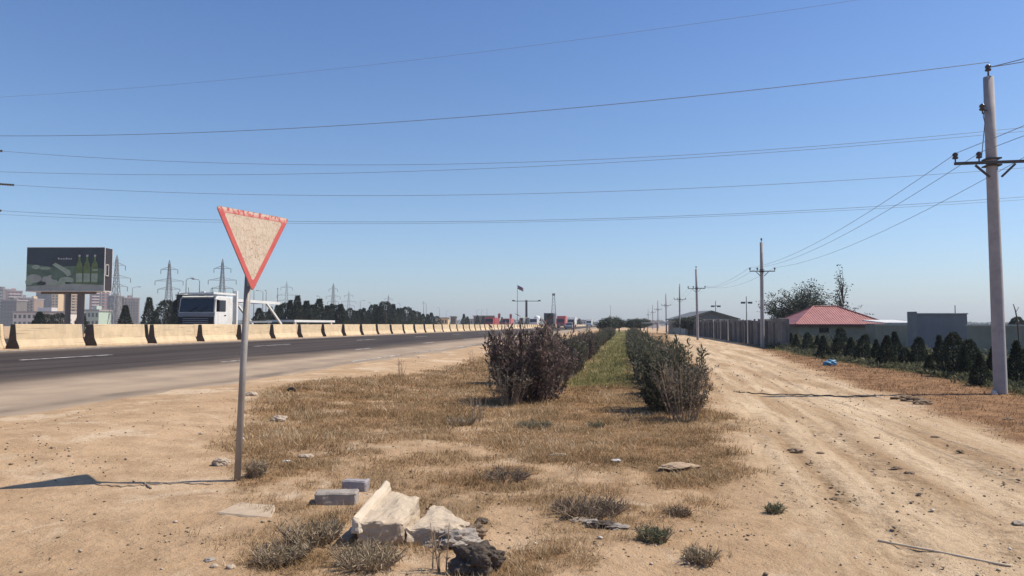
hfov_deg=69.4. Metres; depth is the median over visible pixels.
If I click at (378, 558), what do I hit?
weed
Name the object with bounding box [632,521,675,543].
weed
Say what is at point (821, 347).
young conifer
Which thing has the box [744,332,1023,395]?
weed bank
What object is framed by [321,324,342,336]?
road barrier
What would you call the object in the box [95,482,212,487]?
dry root
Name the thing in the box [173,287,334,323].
car transporter
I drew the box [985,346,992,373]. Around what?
young conifer
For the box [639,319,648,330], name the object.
leafy tree
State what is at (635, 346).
shrub
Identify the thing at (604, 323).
leafy tree
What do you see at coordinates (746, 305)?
floodlight mast
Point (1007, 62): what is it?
pole wire
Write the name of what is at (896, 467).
clod
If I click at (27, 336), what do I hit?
road barrier
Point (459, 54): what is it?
power line
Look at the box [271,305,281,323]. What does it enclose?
conifer tree
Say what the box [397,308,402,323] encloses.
conifer tree
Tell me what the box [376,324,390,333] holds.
road barrier
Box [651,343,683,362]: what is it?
twiggy bush
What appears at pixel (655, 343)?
shrub
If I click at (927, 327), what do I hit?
block building
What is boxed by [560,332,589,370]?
shrub
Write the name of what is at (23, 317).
apartment block
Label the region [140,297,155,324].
conifer tree
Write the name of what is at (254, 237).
yield sign
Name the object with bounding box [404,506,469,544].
broken slab
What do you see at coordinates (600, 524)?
rubble chunk
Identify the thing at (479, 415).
dry weed
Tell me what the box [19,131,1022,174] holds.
power line
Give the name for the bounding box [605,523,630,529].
rubble chunk
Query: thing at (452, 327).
road barrier
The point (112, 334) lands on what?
road barrier
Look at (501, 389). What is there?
twiggy bush
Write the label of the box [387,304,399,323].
conifer tree
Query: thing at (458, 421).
weed
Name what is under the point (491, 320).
lorry
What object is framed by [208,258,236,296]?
power pylon
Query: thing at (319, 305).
conifer tree
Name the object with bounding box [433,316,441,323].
conifer tree
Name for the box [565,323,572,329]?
silver car
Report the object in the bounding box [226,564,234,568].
pebble
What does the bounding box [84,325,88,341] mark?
road barrier
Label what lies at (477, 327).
road barrier
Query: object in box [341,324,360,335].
road barrier
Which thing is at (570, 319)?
lorry
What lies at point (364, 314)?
conifer tree
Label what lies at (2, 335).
road barrier
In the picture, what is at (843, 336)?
young conifer
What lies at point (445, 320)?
building
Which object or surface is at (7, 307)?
apartment block
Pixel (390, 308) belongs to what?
conifer tree
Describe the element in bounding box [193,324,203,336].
road barrier
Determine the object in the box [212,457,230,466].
stone
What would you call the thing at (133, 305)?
apartment block
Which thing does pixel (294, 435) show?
dry grass
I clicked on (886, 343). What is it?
young conifer
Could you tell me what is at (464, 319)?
conifer tree
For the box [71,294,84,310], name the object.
apartment block
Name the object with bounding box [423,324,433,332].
road barrier
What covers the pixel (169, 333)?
road barrier
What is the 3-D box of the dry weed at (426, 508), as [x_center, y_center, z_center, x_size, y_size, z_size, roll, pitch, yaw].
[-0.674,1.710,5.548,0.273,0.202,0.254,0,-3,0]
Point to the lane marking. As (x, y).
(230, 341)
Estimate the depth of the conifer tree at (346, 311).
137.81 m
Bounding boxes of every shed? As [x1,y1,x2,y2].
[665,310,740,333]
[861,320,906,344]
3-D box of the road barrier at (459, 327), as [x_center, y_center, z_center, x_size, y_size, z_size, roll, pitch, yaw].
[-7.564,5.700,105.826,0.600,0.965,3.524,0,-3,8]
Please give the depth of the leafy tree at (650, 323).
189.25 m
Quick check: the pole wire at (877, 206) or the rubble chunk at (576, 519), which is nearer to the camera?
the rubble chunk at (576, 519)
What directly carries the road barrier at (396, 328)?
on the ground at (822, 541)
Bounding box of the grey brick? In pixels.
[342,478,369,491]
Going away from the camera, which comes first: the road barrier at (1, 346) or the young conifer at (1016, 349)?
the young conifer at (1016, 349)
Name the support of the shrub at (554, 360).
on the ground at (822, 541)
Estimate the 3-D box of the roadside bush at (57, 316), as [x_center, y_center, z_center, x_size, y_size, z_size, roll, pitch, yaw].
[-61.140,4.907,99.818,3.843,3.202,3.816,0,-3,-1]
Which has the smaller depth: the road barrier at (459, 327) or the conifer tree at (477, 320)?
the road barrier at (459, 327)
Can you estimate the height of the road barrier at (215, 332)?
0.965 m
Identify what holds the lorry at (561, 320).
on the highway
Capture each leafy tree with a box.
[595,318,619,329]
[605,315,624,328]
[622,318,644,327]
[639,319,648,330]
[640,318,654,329]
[672,316,702,334]
[756,278,841,319]
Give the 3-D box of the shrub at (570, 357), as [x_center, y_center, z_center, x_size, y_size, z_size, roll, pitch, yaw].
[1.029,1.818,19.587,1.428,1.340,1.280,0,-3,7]
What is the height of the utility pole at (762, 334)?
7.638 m
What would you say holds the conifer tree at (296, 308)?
on the ground at (822, 541)
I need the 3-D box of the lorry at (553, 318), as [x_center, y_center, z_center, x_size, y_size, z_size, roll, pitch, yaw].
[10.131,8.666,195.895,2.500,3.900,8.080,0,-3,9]
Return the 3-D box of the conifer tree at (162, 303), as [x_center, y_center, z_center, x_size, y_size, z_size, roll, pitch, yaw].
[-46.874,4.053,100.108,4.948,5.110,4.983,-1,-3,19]
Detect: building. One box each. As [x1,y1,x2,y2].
[437,317,449,323]
[450,316,457,323]
[473,316,494,323]
[649,321,658,327]
[907,309,967,348]
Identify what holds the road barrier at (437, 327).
on the ground at (822, 541)
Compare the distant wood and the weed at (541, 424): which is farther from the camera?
the distant wood
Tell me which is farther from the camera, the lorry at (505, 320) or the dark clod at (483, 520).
the lorry at (505, 320)
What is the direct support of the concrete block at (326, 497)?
on the ground at (822, 541)
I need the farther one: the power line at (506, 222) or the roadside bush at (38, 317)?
the roadside bush at (38, 317)
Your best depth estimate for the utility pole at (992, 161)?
16.05 m
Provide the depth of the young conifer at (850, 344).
31.01 m
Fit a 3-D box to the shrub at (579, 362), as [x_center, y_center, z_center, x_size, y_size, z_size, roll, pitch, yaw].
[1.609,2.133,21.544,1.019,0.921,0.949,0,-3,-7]
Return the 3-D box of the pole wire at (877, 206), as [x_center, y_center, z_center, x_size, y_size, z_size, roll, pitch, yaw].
[12.725,-1.897,32.569,0.012,0.513,33.370,-1,-3,10]
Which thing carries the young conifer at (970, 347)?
on the ground at (822, 541)
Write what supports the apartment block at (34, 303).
on the ground at (822, 541)
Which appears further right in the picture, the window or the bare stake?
the bare stake
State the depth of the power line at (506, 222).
37.89 m
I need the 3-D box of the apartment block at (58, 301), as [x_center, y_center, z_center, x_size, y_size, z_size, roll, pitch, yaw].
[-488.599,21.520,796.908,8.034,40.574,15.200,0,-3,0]
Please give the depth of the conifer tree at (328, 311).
127.70 m
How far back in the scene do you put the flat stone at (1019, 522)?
5.57 m
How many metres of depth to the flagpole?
250.09 m
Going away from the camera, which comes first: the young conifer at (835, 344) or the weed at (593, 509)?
the weed at (593, 509)
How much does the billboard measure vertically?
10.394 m
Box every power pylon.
[107,255,130,323]
[157,260,180,323]
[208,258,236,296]
[279,281,292,305]
[327,283,339,308]
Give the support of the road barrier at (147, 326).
on the ground at (822, 541)
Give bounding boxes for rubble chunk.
[423,527,482,549]
[468,522,487,538]
[570,517,587,522]
[581,519,597,524]
[587,520,613,527]
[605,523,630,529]
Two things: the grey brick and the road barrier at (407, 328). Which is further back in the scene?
the road barrier at (407, 328)
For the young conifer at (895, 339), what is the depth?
29.71 m
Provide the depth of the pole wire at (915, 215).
22.62 m
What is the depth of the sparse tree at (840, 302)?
73.82 m
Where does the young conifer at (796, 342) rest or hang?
on the ground at (822, 541)
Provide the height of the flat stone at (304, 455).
0.047 m
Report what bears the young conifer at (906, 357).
on the ground at (822, 541)
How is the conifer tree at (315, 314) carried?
on the ground at (822, 541)
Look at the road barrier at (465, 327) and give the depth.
109.56 m
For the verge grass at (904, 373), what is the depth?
17.08 m
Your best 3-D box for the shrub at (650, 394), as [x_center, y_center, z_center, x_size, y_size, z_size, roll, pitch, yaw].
[2.719,1.460,12.765,1.414,1.436,1.284,0,-3,7]
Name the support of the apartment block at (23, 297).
on the ground at (822, 541)
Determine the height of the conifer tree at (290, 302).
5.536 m
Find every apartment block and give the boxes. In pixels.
[0,287,11,304]
[0,297,27,325]
[5,288,22,299]
[11,307,84,323]
[18,295,30,299]
[25,296,43,310]
[36,292,51,306]
[52,294,64,310]
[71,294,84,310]
[84,306,112,326]
[89,292,99,308]
[100,292,110,309]
[107,293,124,323]
[123,295,140,323]
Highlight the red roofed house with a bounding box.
[783,306,884,343]
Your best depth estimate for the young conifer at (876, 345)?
27.75 m
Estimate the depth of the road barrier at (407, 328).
80.23 m
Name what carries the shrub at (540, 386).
on the ground at (822, 541)
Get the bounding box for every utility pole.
[654,301,660,330]
[661,295,670,322]
[674,284,685,334]
[688,266,705,339]
[749,238,775,346]
[952,64,1023,393]
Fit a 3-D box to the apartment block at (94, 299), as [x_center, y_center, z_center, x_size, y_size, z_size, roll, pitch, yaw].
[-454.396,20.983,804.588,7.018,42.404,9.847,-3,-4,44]
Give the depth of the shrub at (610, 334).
68.13 m
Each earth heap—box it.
[890,395,911,398]
[900,397,924,401]
[911,399,934,404]
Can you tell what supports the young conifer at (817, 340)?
on the ground at (822, 541)
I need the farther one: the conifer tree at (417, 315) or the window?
the conifer tree at (417, 315)
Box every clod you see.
[447,539,506,575]
[474,517,488,523]
[787,448,804,453]
[889,466,902,468]
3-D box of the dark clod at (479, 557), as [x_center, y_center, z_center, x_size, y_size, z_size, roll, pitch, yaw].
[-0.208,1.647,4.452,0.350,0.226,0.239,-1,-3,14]
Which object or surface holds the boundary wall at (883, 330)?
on the ground at (822, 541)
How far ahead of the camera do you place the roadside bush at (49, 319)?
94.94 m
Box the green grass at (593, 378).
[562,331,796,386]
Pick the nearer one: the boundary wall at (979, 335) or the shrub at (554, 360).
the shrub at (554, 360)
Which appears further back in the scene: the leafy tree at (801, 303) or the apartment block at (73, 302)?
the apartment block at (73, 302)
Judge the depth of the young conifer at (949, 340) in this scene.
21.38 m
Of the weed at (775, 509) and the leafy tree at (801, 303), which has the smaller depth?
the weed at (775, 509)
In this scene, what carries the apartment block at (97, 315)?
on the ground at (822, 541)
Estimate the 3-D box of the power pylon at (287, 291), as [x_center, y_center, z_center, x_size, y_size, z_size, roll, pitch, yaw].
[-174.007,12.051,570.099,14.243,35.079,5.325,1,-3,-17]
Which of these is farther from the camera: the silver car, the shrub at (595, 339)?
the silver car
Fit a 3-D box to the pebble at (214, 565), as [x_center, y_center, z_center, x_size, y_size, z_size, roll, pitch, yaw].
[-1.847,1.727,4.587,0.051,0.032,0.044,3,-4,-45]
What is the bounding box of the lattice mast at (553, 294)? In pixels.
[551,293,555,314]
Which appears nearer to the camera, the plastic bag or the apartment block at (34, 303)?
the plastic bag
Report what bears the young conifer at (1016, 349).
on the ground at (822, 541)
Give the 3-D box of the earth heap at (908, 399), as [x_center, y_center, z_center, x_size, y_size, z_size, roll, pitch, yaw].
[7.858,2.188,14.469,0.580,0.136,0.237,1,-3,-14]
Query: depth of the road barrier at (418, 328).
84.34 m
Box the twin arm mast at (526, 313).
[512,300,540,323]
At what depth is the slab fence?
58.86 m
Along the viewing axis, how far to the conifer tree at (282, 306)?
117.15 m
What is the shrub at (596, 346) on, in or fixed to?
on the ground at (822, 541)
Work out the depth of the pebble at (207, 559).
4.71 m
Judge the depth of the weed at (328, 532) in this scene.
5.02 m
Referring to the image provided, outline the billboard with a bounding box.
[25,247,112,336]
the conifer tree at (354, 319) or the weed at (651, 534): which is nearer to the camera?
the weed at (651, 534)
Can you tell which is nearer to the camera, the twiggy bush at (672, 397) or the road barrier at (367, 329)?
the twiggy bush at (672, 397)
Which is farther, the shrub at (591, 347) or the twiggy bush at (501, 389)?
the shrub at (591, 347)
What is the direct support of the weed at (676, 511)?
on the ground at (822, 541)
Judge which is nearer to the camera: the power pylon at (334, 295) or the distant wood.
the power pylon at (334, 295)
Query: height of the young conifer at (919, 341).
1.190 m
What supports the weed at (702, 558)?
on the ground at (822, 541)
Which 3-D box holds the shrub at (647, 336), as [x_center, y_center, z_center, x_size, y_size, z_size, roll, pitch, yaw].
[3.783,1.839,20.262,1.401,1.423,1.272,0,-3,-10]
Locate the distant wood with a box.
[139,318,1023,325]
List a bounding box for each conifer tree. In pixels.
[116,305,133,323]
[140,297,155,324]
[149,300,177,323]
[169,294,181,323]
[251,308,266,323]
[255,312,272,323]
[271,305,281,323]
[272,302,291,323]
[282,300,294,323]
[286,295,305,323]
[301,300,316,323]
[306,304,321,323]
[313,298,329,323]
[325,305,335,323]
[330,304,350,323]
[332,303,349,323]
[341,310,352,323]
[347,308,357,323]
[352,310,361,323]
[358,308,369,323]
[366,305,380,323]
[371,306,385,323]
[372,301,398,323]
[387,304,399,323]
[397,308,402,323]
[398,306,416,323]
[413,311,423,323]
[419,314,426,323]
[427,312,436,323]
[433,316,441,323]
[460,314,466,323]
[474,315,479,323]
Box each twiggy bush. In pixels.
[485,358,535,405]
[649,355,718,421]
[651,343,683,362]
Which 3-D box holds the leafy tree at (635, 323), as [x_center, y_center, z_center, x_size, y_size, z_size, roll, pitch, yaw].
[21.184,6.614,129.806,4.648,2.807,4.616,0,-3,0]
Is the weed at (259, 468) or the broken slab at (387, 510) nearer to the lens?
the broken slab at (387, 510)
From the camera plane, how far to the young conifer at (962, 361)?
20.34 m
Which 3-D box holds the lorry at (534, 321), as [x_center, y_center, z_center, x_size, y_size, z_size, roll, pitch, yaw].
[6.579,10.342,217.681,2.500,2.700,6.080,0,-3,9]
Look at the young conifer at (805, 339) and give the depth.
38.67 m
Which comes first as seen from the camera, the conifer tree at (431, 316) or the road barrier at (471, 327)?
the road barrier at (471, 327)
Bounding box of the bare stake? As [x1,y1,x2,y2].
[1013,304,1019,341]
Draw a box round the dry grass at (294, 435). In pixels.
[177,348,774,575]
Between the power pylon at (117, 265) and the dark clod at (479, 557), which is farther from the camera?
the power pylon at (117, 265)
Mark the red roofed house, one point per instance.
(817, 320)
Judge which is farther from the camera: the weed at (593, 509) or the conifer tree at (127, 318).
the conifer tree at (127, 318)
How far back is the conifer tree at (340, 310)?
129.54 m
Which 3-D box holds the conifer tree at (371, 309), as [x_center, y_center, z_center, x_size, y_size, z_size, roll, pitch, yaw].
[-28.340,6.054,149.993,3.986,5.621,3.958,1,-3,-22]
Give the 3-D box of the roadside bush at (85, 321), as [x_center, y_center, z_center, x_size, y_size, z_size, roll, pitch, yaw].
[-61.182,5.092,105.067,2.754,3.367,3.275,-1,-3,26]
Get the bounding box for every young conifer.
[790,334,800,348]
[800,332,814,349]
[813,335,830,357]
[814,335,819,347]
[830,336,844,354]
[834,327,847,346]
[842,337,858,360]
[852,334,870,359]
[868,339,884,360]
[872,335,901,366]
[889,331,903,354]
[897,347,911,363]
[910,336,928,363]
[922,354,934,373]
[931,334,948,360]
[934,331,962,372]
[953,338,982,372]
[954,346,971,376]
[967,353,992,385]
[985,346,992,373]
[1007,340,1023,383]
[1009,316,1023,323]
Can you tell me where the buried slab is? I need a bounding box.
[217,502,275,517]
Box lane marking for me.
[15,330,491,361]
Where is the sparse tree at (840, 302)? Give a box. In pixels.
[826,264,873,314]
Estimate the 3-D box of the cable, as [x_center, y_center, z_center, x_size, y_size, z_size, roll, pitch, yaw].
[6.174,2.247,15.603,2.789,0.056,0.524,-1,-3,20]
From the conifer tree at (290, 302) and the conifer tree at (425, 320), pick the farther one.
the conifer tree at (425, 320)
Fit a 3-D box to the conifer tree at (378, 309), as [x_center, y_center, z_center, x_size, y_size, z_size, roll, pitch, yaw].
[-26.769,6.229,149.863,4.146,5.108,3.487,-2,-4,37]
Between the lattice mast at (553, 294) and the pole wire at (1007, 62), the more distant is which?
the lattice mast at (553, 294)
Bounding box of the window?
[819,328,828,332]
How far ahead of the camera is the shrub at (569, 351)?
19.17 m
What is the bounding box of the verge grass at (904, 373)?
[750,344,1023,443]
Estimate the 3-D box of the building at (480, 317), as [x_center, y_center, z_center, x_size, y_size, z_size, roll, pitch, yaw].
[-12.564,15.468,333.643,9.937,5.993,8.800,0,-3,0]
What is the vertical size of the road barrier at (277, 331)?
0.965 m
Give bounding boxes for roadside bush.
[30,311,48,323]
[40,313,56,323]
[51,313,70,323]
[74,315,88,333]
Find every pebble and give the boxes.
[204,557,216,561]
[210,563,218,567]
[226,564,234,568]
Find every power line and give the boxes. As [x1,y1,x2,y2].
[0,127,1023,164]
[0,168,1017,195]
[0,197,1016,221]
[1,199,1023,223]
[7,0,854,96]
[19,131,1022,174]
[53,62,988,135]
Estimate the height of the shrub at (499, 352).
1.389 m
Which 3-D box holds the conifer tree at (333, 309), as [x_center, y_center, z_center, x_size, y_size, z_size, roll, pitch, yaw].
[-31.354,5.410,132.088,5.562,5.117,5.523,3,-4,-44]
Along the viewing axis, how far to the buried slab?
6.04 m
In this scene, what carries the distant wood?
on the ground at (822, 541)
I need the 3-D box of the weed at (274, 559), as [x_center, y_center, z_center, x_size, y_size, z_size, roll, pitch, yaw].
[-1.450,1.678,4.665,0.409,0.203,0.434,3,-4,-43]
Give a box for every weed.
[242,457,269,478]
[246,534,316,568]
[274,513,347,547]
[324,530,408,573]
[396,359,405,377]
[424,500,438,513]
[426,522,452,573]
[446,415,477,425]
[468,392,486,421]
[476,464,533,481]
[516,418,552,428]
[546,491,632,519]
[587,420,605,427]
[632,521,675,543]
[662,504,695,517]
[680,541,722,565]
[760,501,788,514]
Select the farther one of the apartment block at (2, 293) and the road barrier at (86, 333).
the apartment block at (2, 293)
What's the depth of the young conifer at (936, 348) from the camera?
25.28 m
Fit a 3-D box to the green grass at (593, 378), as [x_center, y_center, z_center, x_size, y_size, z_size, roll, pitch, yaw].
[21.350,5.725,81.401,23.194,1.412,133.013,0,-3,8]
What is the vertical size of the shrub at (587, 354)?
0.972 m
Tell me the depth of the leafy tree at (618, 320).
124.11 m
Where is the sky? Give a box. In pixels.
[0,0,1023,324]
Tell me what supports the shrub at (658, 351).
on the ground at (822, 541)
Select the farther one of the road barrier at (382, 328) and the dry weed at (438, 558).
the road barrier at (382, 328)
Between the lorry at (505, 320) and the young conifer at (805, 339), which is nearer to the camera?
the young conifer at (805, 339)
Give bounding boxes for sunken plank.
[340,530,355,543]
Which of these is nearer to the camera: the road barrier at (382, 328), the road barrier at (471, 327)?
the road barrier at (382, 328)
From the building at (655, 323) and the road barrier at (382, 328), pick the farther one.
the building at (655, 323)
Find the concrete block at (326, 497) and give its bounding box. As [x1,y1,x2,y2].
[314,488,358,505]
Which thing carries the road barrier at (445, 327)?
on the ground at (822, 541)
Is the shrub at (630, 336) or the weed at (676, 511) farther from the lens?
the shrub at (630, 336)
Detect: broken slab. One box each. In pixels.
[351,481,418,545]
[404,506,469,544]
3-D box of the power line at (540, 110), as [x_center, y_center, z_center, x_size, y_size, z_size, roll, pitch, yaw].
[-7.033,-5.200,21.499,36.654,1.450,0.016,-1,-3,16]
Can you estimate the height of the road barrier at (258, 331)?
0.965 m
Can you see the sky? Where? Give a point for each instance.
(936, 260)
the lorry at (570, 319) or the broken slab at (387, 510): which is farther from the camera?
the lorry at (570, 319)
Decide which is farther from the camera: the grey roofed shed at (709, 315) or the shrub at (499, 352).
the grey roofed shed at (709, 315)
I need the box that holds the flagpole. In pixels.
[517,285,522,323]
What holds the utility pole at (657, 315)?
on the ground at (822, 541)
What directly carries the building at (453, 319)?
on the ground at (822, 541)
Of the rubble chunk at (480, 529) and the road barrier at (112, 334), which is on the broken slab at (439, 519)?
the rubble chunk at (480, 529)
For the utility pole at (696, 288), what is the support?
on the ground at (822, 541)
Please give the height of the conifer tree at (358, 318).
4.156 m
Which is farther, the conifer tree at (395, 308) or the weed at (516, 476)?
the conifer tree at (395, 308)
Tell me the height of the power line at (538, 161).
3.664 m
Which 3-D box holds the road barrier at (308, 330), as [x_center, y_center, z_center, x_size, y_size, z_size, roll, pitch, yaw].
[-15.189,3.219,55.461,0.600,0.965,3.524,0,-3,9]
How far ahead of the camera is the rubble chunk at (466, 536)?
5.00 m
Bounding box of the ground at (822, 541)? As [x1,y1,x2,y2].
[0,325,1023,575]
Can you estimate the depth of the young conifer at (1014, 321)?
73.12 m
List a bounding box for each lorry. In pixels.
[485,318,498,323]
[502,318,513,323]
[529,318,539,323]
[544,313,555,327]
[556,316,566,327]
[567,317,576,326]
[586,319,591,326]
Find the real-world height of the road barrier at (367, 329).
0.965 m
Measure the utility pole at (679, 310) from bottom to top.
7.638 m
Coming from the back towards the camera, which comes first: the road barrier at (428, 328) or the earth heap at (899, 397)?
the road barrier at (428, 328)
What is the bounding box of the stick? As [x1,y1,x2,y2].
[878,539,1011,566]
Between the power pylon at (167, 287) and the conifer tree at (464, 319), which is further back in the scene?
the power pylon at (167, 287)
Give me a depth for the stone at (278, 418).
11.12 m
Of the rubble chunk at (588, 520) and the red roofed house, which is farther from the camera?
the red roofed house
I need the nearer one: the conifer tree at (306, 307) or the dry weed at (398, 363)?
the dry weed at (398, 363)
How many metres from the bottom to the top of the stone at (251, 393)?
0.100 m
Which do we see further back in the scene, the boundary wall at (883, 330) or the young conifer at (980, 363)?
the boundary wall at (883, 330)
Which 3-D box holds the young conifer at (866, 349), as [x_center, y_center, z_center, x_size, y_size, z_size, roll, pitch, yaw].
[13.694,2.385,28.840,0.771,1.225,0.801,-1,-3,26]
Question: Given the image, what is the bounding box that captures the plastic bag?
[822,359,836,365]
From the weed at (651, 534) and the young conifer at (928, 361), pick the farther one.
the young conifer at (928, 361)
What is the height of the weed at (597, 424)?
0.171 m
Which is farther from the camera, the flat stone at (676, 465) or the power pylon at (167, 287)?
the power pylon at (167, 287)
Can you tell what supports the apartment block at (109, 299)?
on the ground at (822, 541)
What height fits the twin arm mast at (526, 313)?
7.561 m
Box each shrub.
[481,314,578,401]
[484,332,528,373]
[516,339,567,390]
[536,337,579,380]
[555,336,576,375]
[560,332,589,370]
[562,329,595,359]
[570,340,589,361]
[571,350,582,375]
[576,331,601,351]
[577,327,600,354]
[598,327,613,340]
[625,328,646,347]
[625,330,658,360]
[626,329,673,373]
[628,332,709,411]
[631,333,686,370]
[638,344,685,383]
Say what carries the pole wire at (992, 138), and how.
attached to the utility pole at (992, 161)
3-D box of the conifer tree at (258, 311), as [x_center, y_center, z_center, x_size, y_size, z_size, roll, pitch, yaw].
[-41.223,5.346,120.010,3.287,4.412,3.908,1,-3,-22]
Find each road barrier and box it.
[0,324,6,347]
[0,329,3,349]
[5,324,85,348]
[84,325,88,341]
[85,324,147,345]
[145,324,150,338]
[147,324,196,343]
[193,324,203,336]
[196,324,236,341]
[236,324,270,339]
[269,324,297,338]
[297,324,322,337]
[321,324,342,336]
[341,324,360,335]
[360,324,376,334]
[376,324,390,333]
[389,324,403,333]
[402,324,414,332]
[413,324,424,332]
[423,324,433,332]
[433,324,442,331]
[441,324,449,331]
[449,324,456,331]
[456,324,463,330]
[462,324,469,330]
[469,324,474,330]
[474,324,479,330]
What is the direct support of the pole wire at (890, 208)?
attached to the utility pole at (992, 161)
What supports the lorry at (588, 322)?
on the highway
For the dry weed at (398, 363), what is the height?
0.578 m
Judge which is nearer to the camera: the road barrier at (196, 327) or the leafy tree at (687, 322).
the road barrier at (196, 327)
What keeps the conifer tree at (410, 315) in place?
on the ground at (822, 541)
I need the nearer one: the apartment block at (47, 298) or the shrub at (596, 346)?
the shrub at (596, 346)
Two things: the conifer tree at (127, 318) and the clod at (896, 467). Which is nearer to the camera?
the clod at (896, 467)
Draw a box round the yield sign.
[217,206,287,480]
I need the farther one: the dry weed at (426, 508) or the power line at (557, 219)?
the power line at (557, 219)
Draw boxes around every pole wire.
[751,156,951,267]
[758,155,975,267]
[774,157,1023,267]
[957,126,1022,152]
[991,58,1023,66]
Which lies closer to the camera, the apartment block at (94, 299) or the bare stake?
the bare stake
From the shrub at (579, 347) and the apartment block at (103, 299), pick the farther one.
the apartment block at (103, 299)
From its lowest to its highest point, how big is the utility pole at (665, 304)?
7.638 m
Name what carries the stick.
on the ground at (822, 541)
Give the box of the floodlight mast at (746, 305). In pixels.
[741,296,751,319]
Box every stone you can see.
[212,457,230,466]
[245,392,257,395]
[270,415,286,421]
[298,453,313,457]
[658,462,699,469]
[1011,520,1023,525]
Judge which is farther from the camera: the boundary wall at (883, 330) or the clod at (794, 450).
the boundary wall at (883, 330)
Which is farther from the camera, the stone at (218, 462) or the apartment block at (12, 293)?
the apartment block at (12, 293)
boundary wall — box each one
[874,324,907,348]
[966,324,1023,356]
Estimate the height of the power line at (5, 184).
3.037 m
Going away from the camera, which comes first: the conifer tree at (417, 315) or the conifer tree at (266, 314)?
the conifer tree at (266, 314)
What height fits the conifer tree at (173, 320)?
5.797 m
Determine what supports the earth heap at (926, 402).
on the ground at (822, 541)
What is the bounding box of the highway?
[0,326,598,416]
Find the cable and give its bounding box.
[736,391,875,396]
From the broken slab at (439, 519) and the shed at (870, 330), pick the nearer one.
the broken slab at (439, 519)
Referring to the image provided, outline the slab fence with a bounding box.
[690,318,789,346]

